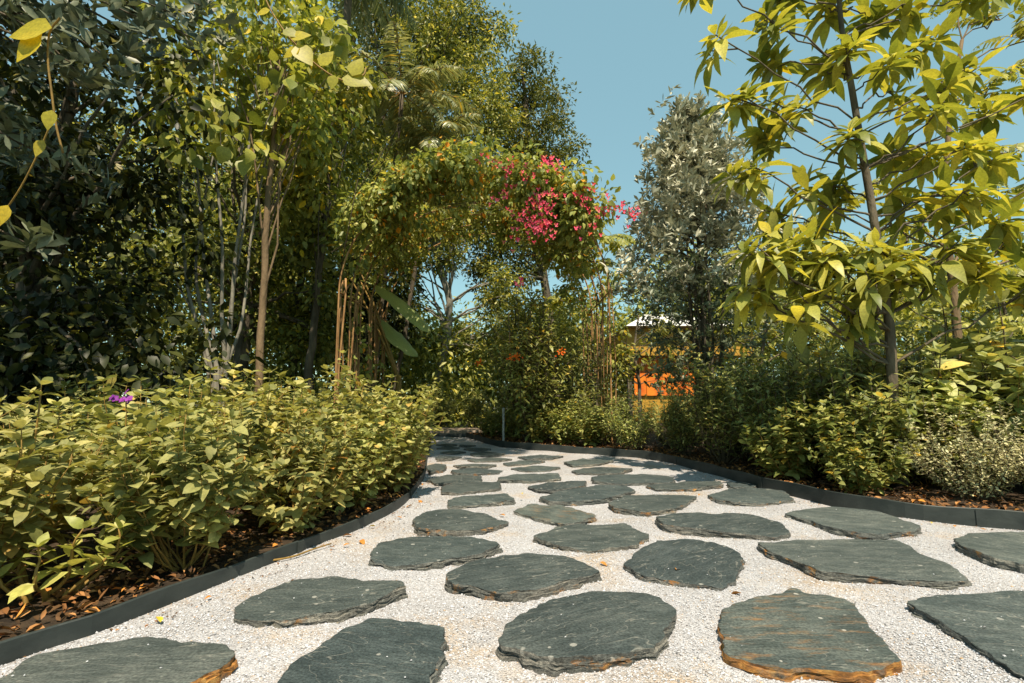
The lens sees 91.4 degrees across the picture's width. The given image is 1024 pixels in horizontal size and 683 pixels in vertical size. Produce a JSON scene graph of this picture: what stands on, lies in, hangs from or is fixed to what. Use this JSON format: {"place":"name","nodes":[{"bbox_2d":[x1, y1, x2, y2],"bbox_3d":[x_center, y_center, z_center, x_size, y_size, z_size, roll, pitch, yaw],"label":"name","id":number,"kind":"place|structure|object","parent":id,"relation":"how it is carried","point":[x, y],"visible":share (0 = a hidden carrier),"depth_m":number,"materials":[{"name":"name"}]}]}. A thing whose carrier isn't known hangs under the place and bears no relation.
{"place":"outdoors","nodes":[
{"label":"outdoors","id":0,"kind":"place"},
{"bbox_2d":[0,424,441,640],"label":"bed soil","id":1,"kind":"structure","parent":0,"point":[48,619],"depth_m":2.37,"materials":[{"name":"brown soil"}]},
{"bbox_2d":[7,374,60,583],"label":"upright shoot","id":2,"kind":"object","parent":1,"relation":"on","point":[45,380],"visible":0.61,"depth_m":2.05,"materials":[{"name":"green plant"}]},
{"bbox_2d":[0,397,126,578],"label":"flowering shrub","id":3,"kind":"object","parent":1,"relation":"on","point":[32,506],"visible":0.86,"depth_m":2.00,"materials":[{"name":"green plant"}]},
{"bbox_2d":[0,506,142,605],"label":"young shrub","id":4,"kind":"object","parent":1,"relation":"on","point":[23,591],"visible":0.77,"depth_m":1.89,"materials":[{"name":"green plant"}]},
{"bbox_2d":[0,386,146,533],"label":"flowering shrub","id":5,"kind":"object","parent":1,"relation":"on","point":[25,410],"visible":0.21,"depth_m":2.84,"materials":[{"name":"green plant"}]},
{"bbox_2d":[0,392,169,496],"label":"flowering shrub","id":6,"kind":"object","parent":1,"relation":"on","point":[74,414],"visible":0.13,"depth_m":3.53,"materials":[{"name":"green plant"}]},
{"bbox_2d":[1,362,184,451],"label":"flowering shrub","id":7,"kind":"object","parent":1,"relation":"on","point":[93,392],"visible":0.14,"depth_m":4.82,"materials":[{"name":"green plant"}]},
{"bbox_2d":[0,35,194,401],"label":"dark tree","id":8,"kind":"object","parent":1,"relation":"on","point":[109,135],"visible":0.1,"depth_m":10.56,"materials":[{"name":"green plant"}]},
{"bbox_2d":[0,0,245,261],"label":"grey leaved branch tree","id":9,"kind":"object","parent":1,"relation":"on","point":[15,15],"visible":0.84,"depth_m":3.45,"materials":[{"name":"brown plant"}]},
{"bbox_2d":[0,0,274,446],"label":"dark tree","id":10,"kind":"object","parent":1,"relation":"on","point":[55,204],"visible":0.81,"depth_m":6.53,"materials":[{"name":"green plant"}]},
{"bbox_2d":[73,377,228,471],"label":"flowering shrub","id":11,"kind":"object","parent":1,"relation":"on","point":[202,410],"visible":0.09,"depth_m":3.45,"materials":[{"name":"green plant"}]},
{"bbox_2d":[69,395,265,571],"bbox_3d":[-1.507,0.632,2.265,0.754,0.779,0.754,7,-9,-45],"label":"flowering shrub","id":12,"kind":"object","parent":1,"relation":"on","point":[138,489],"visible":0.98,"depth_m":2.16,"materials":[{"name":"plant"}]},
{"bbox_2d":[71,375,267,541],"bbox_3d":[-1.932,0.656,2.795,0.993,0.930,0.905,-1,-7,9],"label":"flowering shrub","id":13,"kind":"object","parent":1,"relation":"on","point":[129,403],"visible":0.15,"depth_m":2.62,"materials":[{"name":"green plant"}]},
{"bbox_2d":[84,1,384,409],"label":"dark tree","id":14,"kind":"object","parent":1,"relation":"on","point":[233,177],"visible":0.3,"depth_m":10.11,"materials":[{"name":"green plant"}]},
{"bbox_2d":[119,0,352,432],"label":"many stemmed tree","id":15,"kind":"object","parent":1,"relation":"on","point":[220,148],"visible":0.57,"depth_m":7.43,"materials":[{"name":"green plant"}]},
{"bbox_2d":[172,357,314,487],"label":"flowering shrub","id":16,"kind":"object","parent":1,"relation":"on","point":[234,391],"visible":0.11,"depth_m":4.15,"materials":[{"name":"green plant"}]},
{"bbox_2d":[200,0,362,400],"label":"brown trunked tree","id":17,"kind":"object","parent":1,"relation":"on","point":[303,125],"visible":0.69,"depth_m":7.56,"materials":[{"name":"green plant"}]},
{"bbox_2d":[213,368,365,507],"bbox_3d":[-1.694,0.684,3.531,1.129,0.995,0.882,-3,-7,26],"label":"flowering shrub","id":18,"kind":"object","parent":1,"relation":"on","point":[271,412],"visible":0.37,"depth_m":3.34,"materials":[{"name":"green plant"}]},
{"bbox_2d":[220,383,365,533],"bbox_3d":[-1.258,0.685,3.018,0.769,0.868,0.985,-2,-7,19],"label":"flowering shrub","id":19,"kind":"object","parent":1,"relation":"on","point":[307,482],"visible":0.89,"depth_m":2.90,"materials":[{"name":"green plant"}]},
{"bbox_2d":[212,68,403,410],"bbox_3d":[-4.709,-2.037,11.554,3.886,8.448,3.274,5,-8,-35],"label":"light green tree","id":20,"kind":"object","parent":1,"relation":"on","point":[280,326],"visible":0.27,"depth_m":11.15,"materials":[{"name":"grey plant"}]},
{"bbox_2d":[240,52,392,395],"bbox_3d":[-3.920,-2.129,9.770,2.874,8.107,2.494,0,-7,0],"label":"yellow green tree","id":21,"kind":"object","parent":1,"relation":"on","point":[321,182],"visible":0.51,"depth_m":9.56,"materials":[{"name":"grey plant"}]},
{"bbox_2d":[257,348,393,483],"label":"flowering shrub","id":22,"kind":"object","parent":1,"relation":"on","point":[342,382],"visible":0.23,"depth_m":4.21,"materials":[{"name":"green plant"}]},
{"bbox_2d":[273,0,419,388],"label":"palm tree","id":23,"kind":"object","parent":1,"relation":"on","point":[348,7],"visible":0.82,"depth_m":12.84,"materials":[{"name":"green plant"}]},
{"bbox_2d":[295,397,404,513],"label":"flowering shrub","id":24,"kind":"object","parent":1,"relation":"on","point":[373,468],"visible":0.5,"depth_m":3.46,"materials":[{"name":"green plant"}]},
{"bbox_2d":[296,247,430,415],"bbox_3d":[-3.016,-0.358,10.199,2.834,4.691,0.685,0,-7,0],"label":"banana plant","id":25,"kind":"object","parent":1,"relation":"on","point":[387,332],"visible":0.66,"depth_m":10.16,"materials":[{"name":"green plant"}]},
{"bbox_2d":[303,230,433,396],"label":"dark tree","id":26,"kind":"object","parent":1,"relation":"on","point":[398,325],"visible":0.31,"depth_m":12.48,"materials":[{"name":"green plant"}]},
{"bbox_2d":[326,380,450,493],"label":"flowering shrub","id":27,"kind":"object","parent":1,"relation":"on","point":[406,450],"visible":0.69,"depth_m":4.05,"materials":[{"name":"green plant"}]},
{"bbox_2d":[342,374,442,473],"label":"flowering shrub","id":28,"kind":"object","parent":1,"relation":"on","point":[391,401],"visible":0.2,"depth_m":4.83,"materials":[{"name":"green plant"}]},
{"bbox_2d":[339,21,478,398],"bbox_3d":[-2.620,-2.260,11.712,3.623,8.822,3.614,0,-7,0],"label":"palm tree","id":29,"kind":"object","parent":1,"relation":"on","point":[436,79],"visible":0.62,"depth_m":11.91,"materials":[{"name":"green plant"}]},
{"bbox_2d":[379,92,489,405],"bbox_3d":[-1.848,-1.650,11.842,2.631,7.646,2.795,0,-7,0],"label":"palm tree","id":30,"kind":"object","parent":1,"relation":"on","point":[420,138],"visible":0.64,"depth_m":12.02,"materials":[{"name":"green plant"}]},
{"bbox_2d":[333,174,616,446],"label":"garden arch","id":31,"kind":"structure","parent":1,"relation":"on","point":[358,303],"depth_m":8.92,"materials":[{"name":"wood"}]},
{"bbox_2d":[326,127,647,410],"bbox_3d":[-0.545,-0.758,9.179,5.332,5.402,5.036,0,-7,0],"label":"flowering vine","id":32,"kind":"object","parent":31,"relation":"attached to","point":[541,191],"visible":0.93,"depth_m":8.31,"materials":[{"name":"green plant"}]},
{"bbox_2d":[103,402,752,427],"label":"ground","id":33,"kind":"structure","parent":0,"point":[466,426],"depth_m":20.14,"materials":[{"name":"brown soil"}]},
{"bbox_2d":[0,438,431,665],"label":"garden edging","id":34,"kind":"object","parent":33,"relation":"on","point":[12,649],"visible":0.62,"depth_m":1.95,"materials":[{"name":"grey metal"}]},
{"bbox_2d":[275,0,516,395],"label":"dark tree","id":35,"kind":"object","parent":33,"relation":"on","point":[375,46],"visible":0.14,"depth_m":18.68,"materials":[{"name":"green plant"}]},
{"bbox_2d":[354,0,527,387],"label":"olive tree","id":36,"kind":"object","parent":33,"relation":"on","point":[472,92],"visible":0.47,"depth_m":17.13,"materials":[{"name":"green plant"}]},
{"bbox_2d":[374,196,527,408],"bbox_3d":[-1.937,-1.045,15.383,4.914,7.279,2.923,0,-7,0],"label":"pale trunked tree","id":37,"kind":"object","parent":33,"relation":"on","point":[494,298],"visible":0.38,"depth_m":15.26,"materials":[{"name":"green plant"}]},
{"bbox_2d":[0,41,1023,427],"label":"distant wood","id":38,"kind":"object","parent":33,"relation":"on","point":[454,377],"visible":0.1,"depth_m":21.72,"materials":[{"name":"green plant"}]},
{"bbox_2d":[458,36,591,402],"bbox_3d":[0.352,-4.354,18.884,5.572,14.643,4.391,0,-7,0],"label":"tall tree","id":39,"kind":"object","parent":33,"relation":"on","point":[530,104],"visible":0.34,"depth_m":18.71,"materials":[{"name":"green plant"}]},
{"bbox_2d":[604,314,761,422],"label":"pavilion","id":40,"kind":"structure","parent":33,"relation":"on","point":[650,392],"depth_m":17.15,"materials":[{"name":"paint"}]},
{"bbox_2d":[466,432,1023,529],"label":"garden edging","id":41,"kind":"object","parent":33,"relation":"on","point":[993,518],"visible":0.8,"depth_m":3.84,"materials":[{"name":"grey metal"}]},
{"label":"shade tree","id":42,"kind":"object","parent":33,"relation":"on","visible":0},
{"bbox_2d":[9,17,63,152],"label":"hanging vine","id":43,"kind":"object","parent":42,"relation":"hanging from","point":[28,35],"visible":1,"depth_m":2.82,"materials":[{"name":"yellow plant"}]},
{"bbox_2d":[257,0,371,89],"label":"hanging vine","id":44,"kind":"object","parent":42,"relation":"hanging from","point":[354,77],"visible":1,"depth_m":3.24,"materials":[{"name":"yellow plant"}]},
{"bbox_2d":[0,437,1023,682],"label":"gravel path","id":45,"kind":"structure","parent":0,"point":[516,669],"depth_m":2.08,"materials":[{"name":"white gravel"}]},
{"bbox_2d":[0,637,237,682],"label":"stepping stone","id":46,"kind":"object","parent":45,"relation":"on","point":[136,660],"visible":1,"depth_m":1.46,"materials":[{"name":"stone"}]},
{"bbox_2d":[233,576,407,628],"bbox_3d":[-0.739,1.030,1.967,0.625,0.075,0.444,0,-7,0],"label":"stepping stone","id":47,"kind":"object","parent":45,"relation":"on","point":[316,601],"visible":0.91,"depth_m":1.92,"materials":[{"name":"stone"}]},
{"bbox_2d":[277,618,448,682],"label":"stepping stone","id":48,"kind":"object","parent":45,"relation":"on","point":[359,653],"visible":0.98,"depth_m":1.50,"materials":[{"name":"stone"}]},
{"bbox_2d":[368,535,502,570],"bbox_3d":[-0.389,1.106,2.604,0.687,0.071,0.496,0,-7,0],"label":"stepping stone","id":49,"kind":"object","parent":45,"relation":"on","point":[421,553],"visible":0.92,"depth_m":2.54,"materials":[{"name":"stone"}]},
{"bbox_2d":[412,509,508,536],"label":"stepping stone","id":50,"kind":"object","parent":45,"relation":"on","point":[453,522],"visible":0.89,"depth_m":3.11,"materials":[{"name":"stone"}]},
{"bbox_2d":[441,482,501,495],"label":"stepping stone","id":51,"kind":"object","parent":45,"relation":"on","point":[455,489],"visible":0.86,"depth_m":4.39,"materials":[{"name":"stone"}]},
{"bbox_2d":[447,493,515,508],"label":"stepping stone","id":52,"kind":"object","parent":45,"relation":"on","point":[477,501],"visible":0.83,"depth_m":3.83,"materials":[{"name":"stone"}]},
{"bbox_2d":[444,553,601,602],"bbox_3d":[0.045,1.063,2.264,0.701,0.075,0.481,4,-8,-33],"label":"stepping stone","id":53,"kind":"object","parent":45,"relation":"on","point":[523,577],"visible":0.91,"depth_m":2.17,"materials":[{"name":"stone"}]},
{"bbox_2d":[513,504,596,525],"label":"stepping stone","id":54,"kind":"object","parent":45,"relation":"on","point":[558,515],"visible":0.87,"depth_m":3.37,"materials":[{"name":"grey stone"}]},
{"bbox_2d":[495,591,676,677],"bbox_3d":[0.275,0.999,1.729,0.713,0.083,0.465,3,-7,-21],"label":"stepping stone","id":55,"kind":"object","parent":45,"relation":"on","point":[601,631],"visible":0.96,"depth_m":1.64,"materials":[{"name":"stone"}]},
{"bbox_2d":[539,485,635,505],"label":"stepping stone","id":56,"kind":"object","parent":45,"relation":"on","point":[593,495],"visible":0.92,"depth_m":4.04,"materials":[{"name":"stone"}]},
{"bbox_2d":[532,523,648,553],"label":"stepping stone","id":57,"kind":"object","parent":45,"relation":"on","point":[578,538],"visible":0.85,"depth_m":2.81,"materials":[{"name":"stone"}]},
{"bbox_2d":[591,474,675,485],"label":"stepping stone","id":58,"kind":"object","parent":45,"relation":"on","point":[634,479],"visible":0.84,"depth_m":4.84,"materials":[{"name":"stone"}]},
{"bbox_2d":[608,494,696,516],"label":"stepping stone","id":59,"kind":"object","parent":45,"relation":"on","point":[654,505],"visible":0.84,"depth_m":3.71,"materials":[{"name":"stone"}]},
{"bbox_2d":[623,539,745,590],"bbox_3d":[0.856,1.085,2.442,0.514,0.074,0.695,-4,-8,33],"label":"stepping stone","id":60,"kind":"object","parent":45,"relation":"on","point":[694,560],"visible":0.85,"depth_m":2.35,"materials":[{"name":"stone"}]},
{"bbox_2d":[645,481,723,491],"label":"stepping stone","id":61,"kind":"object","parent":45,"relation":"on","point":[688,486],"visible":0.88,"depth_m":4.50,"materials":[{"name":"stone"}]},
{"bbox_2d":[655,512,790,540],"bbox_3d":[1.324,1.167,3.166,0.808,0.079,0.626,0,-7,0],"label":"stepping stone","id":62,"kind":"object","parent":45,"relation":"on","point":[735,525],"visible":0.88,"depth_m":3.06,"materials":[{"name":"stone"}]},
{"bbox_2d":[707,488,795,506],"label":"stepping stone","id":63,"kind":"object","parent":45,"relation":"on","point":[755,497],"visible":0.87,"depth_m":3.96,"materials":[{"name":"stone"}]},
{"bbox_2d":[717,588,901,682],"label":"stepping stone","id":64,"kind":"object","parent":45,"relation":"on","point":[773,636],"visible":0.94,"depth_m":1.59,"materials":[{"name":"grey stone"}]},
{"bbox_2d":[785,507,922,539],"bbox_3d":[2.192,1.175,3.224,0.685,0.079,0.780,0,-7,0],"label":"stepping stone","id":65,"kind":"object","parent":45,"relation":"on","point":[854,523],"visible":0.9,"depth_m":3.13,"materials":[{"name":"stone"}]},
{"bbox_2d":[757,539,971,589],"bbox_3d":[1.708,1.089,2.447,0.830,0.071,0.669,0,-7,0],"label":"stepping stone","id":66,"kind":"object","parent":45,"relation":"on","point":[894,562],"visible":0.96,"depth_m":2.38,"materials":[{"name":"stone"}]},
{"bbox_2d":[907,590,1023,679],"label":"stepping stone","id":67,"kind":"object","parent":45,"relation":"on","point":[997,638],"visible":0.9,"depth_m":1.75,"materials":[{"name":"stone"}]},
{"bbox_2d":[953,531,1023,572],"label":"stepping stone","id":68,"kind":"object","parent":45,"relation":"on","point":[1002,550],"visible":0.94,"depth_m":2.57,"materials":[{"name":"stone"}]},
{"bbox_2d":[0,0,1023,401],"label":"sky","id":69,"kind":"structure","parent":0,"point":[623,57],"materials":[{"name":"blue"}]},
{"bbox_2d":[473,422,1023,510],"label":"bed soil","id":70,"kind":"structure","parent":0,"point":[1018,490],"depth_m":4.43,"materials":[{"name":"brown soil"}]},
{"bbox_2d":[0,431,1023,674],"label":"leaf litter","id":71,"kind":"object","parent":70,"relation":"on","point":[125,577],"visible":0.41,"depth_m":2.57,"materials":[{"name":"brown plant"}]},
{"bbox_2d":[468,288,596,396],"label":"green tree","id":72,"kind":"object","parent":70,"relation":"on","point":[571,337],"visible":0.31,"depth_m":11.79,"materials":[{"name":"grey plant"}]},
{"bbox_2d":[474,272,592,442],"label":"tall shrub","id":73,"kind":"object","parent":70,"relation":"on","point":[520,397],"visible":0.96,"depth_m":8.59,"materials":[{"name":"green plant"}]},
{"bbox_2d":[514,400,557,443],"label":"broad leaved shrub","id":74,"kind":"object","parent":70,"relation":"on","point":[538,433],"visible":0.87,"depth_m":8.29,"materials":[{"name":"green plant"}]},
{"bbox_2d":[539,399,585,444],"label":"broad leaved shrub","id":75,"kind":"object","parent":70,"relation":"on","point":[561,432],"visible":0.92,"depth_m":7.99,"materials":[{"name":"green plant"}]},
{"bbox_2d":[545,321,618,430],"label":"tall shrub","id":76,"kind":"object","parent":70,"relation":"on","point":[592,365],"visible":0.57,"depth_m":9.44,"materials":[{"name":"green plant"}]},
{"bbox_2d":[562,398,611,446],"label":"broad leaved shrub","id":77,"kind":"object","parent":70,"relation":"on","point":[591,429],"visible":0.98,"depth_m":7.64,"materials":[{"name":"green plant"}]},
{"bbox_2d":[540,232,641,410],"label":"pinnate tree","id":78,"kind":"object","parent":70,"relation":"on","point":[619,242],"visible":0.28,"depth_m":12.50,"materials":[{"name":"green plant"}]},
{"bbox_2d":[564,374,636,444],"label":"dark leaved shrub","id":79,"kind":"object","parent":70,"relation":"on","point":[605,436],"visible":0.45,"depth_m":8.20,"materials":[{"name":"green plant"}]},
{"bbox_2d":[599,392,660,449],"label":"dark leaved shrub","id":80,"kind":"object","parent":70,"relation":"on","point":[636,430],"visible":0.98,"depth_m":7.27,"materials":[{"name":"green plant"}]},
{"bbox_2d":[568,307,694,420],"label":"thin tree","id":81,"kind":"object","parent":70,"relation":"on","point":[635,367],"visible":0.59,"depth_m":13.81,"materials":[{"name":"green plant"}]},
{"bbox_2d":[649,381,715,455],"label":"dark leaved shrub","id":82,"kind":"object","parent":70,"relation":"on","point":[677,425],"visible":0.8,"depth_m":6.56,"materials":[{"name":"green plant"}]},
{"bbox_2d":[596,84,802,447],"bbox_3d":[2.883,-1.260,7.943,3.081,5.937,2.744,0,-7,0],"label":"silver tree","id":83,"kind":"object","parent":70,"relation":"on","point":[689,154],"visible":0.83,"depth_m":7.65,"materials":[{"name":"grey plant"}]},
{"bbox_2d":[671,344,773,463],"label":"dark leaved shrub","id":84,"kind":"object","parent":70,"relation":"on","point":[714,420],"visible":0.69,"depth_m":5.80,"materials":[{"name":"green plant"}]},
{"bbox_2d":[713,340,823,470],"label":"dark leaved shrub","id":85,"kind":"object","parent":70,"relation":"on","point":[760,403],"visible":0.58,"depth_m":5.07,"materials":[{"name":"green plant"}]},
{"bbox_2d":[736,403,824,478],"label":"broad leaved shrub","id":86,"kind":"object","parent":70,"relation":"on","point":[753,449],"visible":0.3,"depth_m":4.67,"materials":[{"name":"green plant"}]},
{"bbox_2d":[734,388,829,481],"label":"broad leaved shrub","id":87,"kind":"object","parent":70,"relation":"on","point":[782,449],"visible":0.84,"depth_m":4.47,"materials":[{"name":"green plant"}]},
{"bbox_2d":[682,230,911,364],"bbox_3d":[5.849,-0.208,10.729,3.718,4.510,2.886,2,-7,-13],"label":"pinnate tree","id":88,"kind":"object","parent":70,"relation":"on","point":[827,326],"visible":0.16,"depth_m":10.72,"materials":[{"name":"green plant"}]},
{"bbox_2d":[725,339,878,453],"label":"dark leaved shrub","id":89,"kind":"object","parent":70,"relation":"on","point":[768,369],"visible":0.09,"depth_m":5.69,"materials":[{"name":"green plant"}]},
{"bbox_2d":[677,0,1023,485],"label":"leaved tree","id":90,"kind":"object","parent":70,"relation":"on","point":[884,272],"visible":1,"depth_m":4.56,"materials":[{"name":"green plant"}]},
{"bbox_2d":[775,320,933,441],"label":"leaved shrub","id":91,"kind":"object","parent":70,"relation":"on","point":[806,353],"visible":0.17,"depth_m":4.75,"materials":[{"name":"green plant"}]},
{"bbox_2d":[804,419,912,495],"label":"broad leaved shrub","id":92,"kind":"object","parent":70,"relation":"on","point":[856,473],"visible":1,"depth_m":3.83,"materials":[{"name":"green plant"}]},
{"bbox_2d":[790,348,933,481],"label":"broad leaved shrub","id":93,"kind":"object","parent":70,"relation":"on","point":[900,411],"visible":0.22,"depth_m":4.15,"materials":[{"name":"green plant"}]},
{"bbox_2d":[787,343,944,477],"bbox_3d":[3.085,0.636,4.515,1.251,1.246,1.289,6,-9,-40],"label":"dark leaved shrub","id":94,"kind":"object","parent":70,"relation":"on","point":[839,375],"visible":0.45,"depth_m":4.25,"materials":[{"name":"green plant"}]},
{"bbox_2d":[809,384,923,488],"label":"broad leaved shrub","id":95,"kind":"object","parent":70,"relation":"on","point":[830,426],"visible":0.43,"depth_m":4.12,"materials":[{"name":"green plant"}]},
{"bbox_2d":[796,324,974,440],"bbox_3d":[3.409,0.545,4.792,1.345,1.494,1.315,-3,-7,21],"label":"dark leaved shrub","id":96,"kind":"object","parent":70,"relation":"on","point":[871,364],"visible":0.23,"depth_m":4.60,"materials":[{"name":"green plant"}]},
{"bbox_2d":[755,0,1023,357],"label":"pinnate tree","id":97,"kind":"object","parent":70,"relation":"on","point":[1018,30],"visible":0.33,"depth_m":6.32,"materials":[{"name":"green plant"}]},
{"bbox_2d":[841,251,1023,356],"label":"pinnate tree","id":98,"kind":"object","parent":70,"relation":"on","point":[968,303],"visible":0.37,"depth_m":9.46,"materials":[{"name":"green plant"}]},
{"bbox_2d":[860,287,1023,487],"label":"leaved shrub","id":99,"kind":"object","parent":70,"relation":"on","point":[971,375],"visible":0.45,"depth_m":4.37,"materials":[{"name":"green plant"}]},
{"bbox_2d":[873,372,1023,488],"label":"broad leaved shrub","id":100,"kind":"object","parent":70,"relation":"on","point":[978,426],"visible":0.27,"depth_m":4.00,"materials":[{"name":"green plant"}]},
{"bbox_2d":[888,394,1023,500],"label":"silver shrub","id":101,"kind":"object","parent":70,"relation":"on","point":[968,467],"visible":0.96,"depth_m":3.69,"materials":[{"name":"green plant"}]},
{"bbox_2d":[902,361,1023,485],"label":"broad leaved shrub","id":102,"kind":"object","parent":70,"relation":"on","point":[948,388],"visible":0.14,"depth_m":4.11,"materials":[{"name":"green plant"}]},
{"bbox_2d":[928,281,1023,416],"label":"leaved shrub","id":103,"kind":"object","parent":70,"relation":"on","point":[985,340],"visible":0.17,"depth_m":4.40,"materials":[{"name":"green plant"}]},
{"bbox_2d":[973,404,1023,484],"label":"silver shrub","id":104,"kind":"object","parent":70,"relation":"on","point":[1008,437],"visible":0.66,"depth_m":3.64,"materials":[{"name":"green plant"}]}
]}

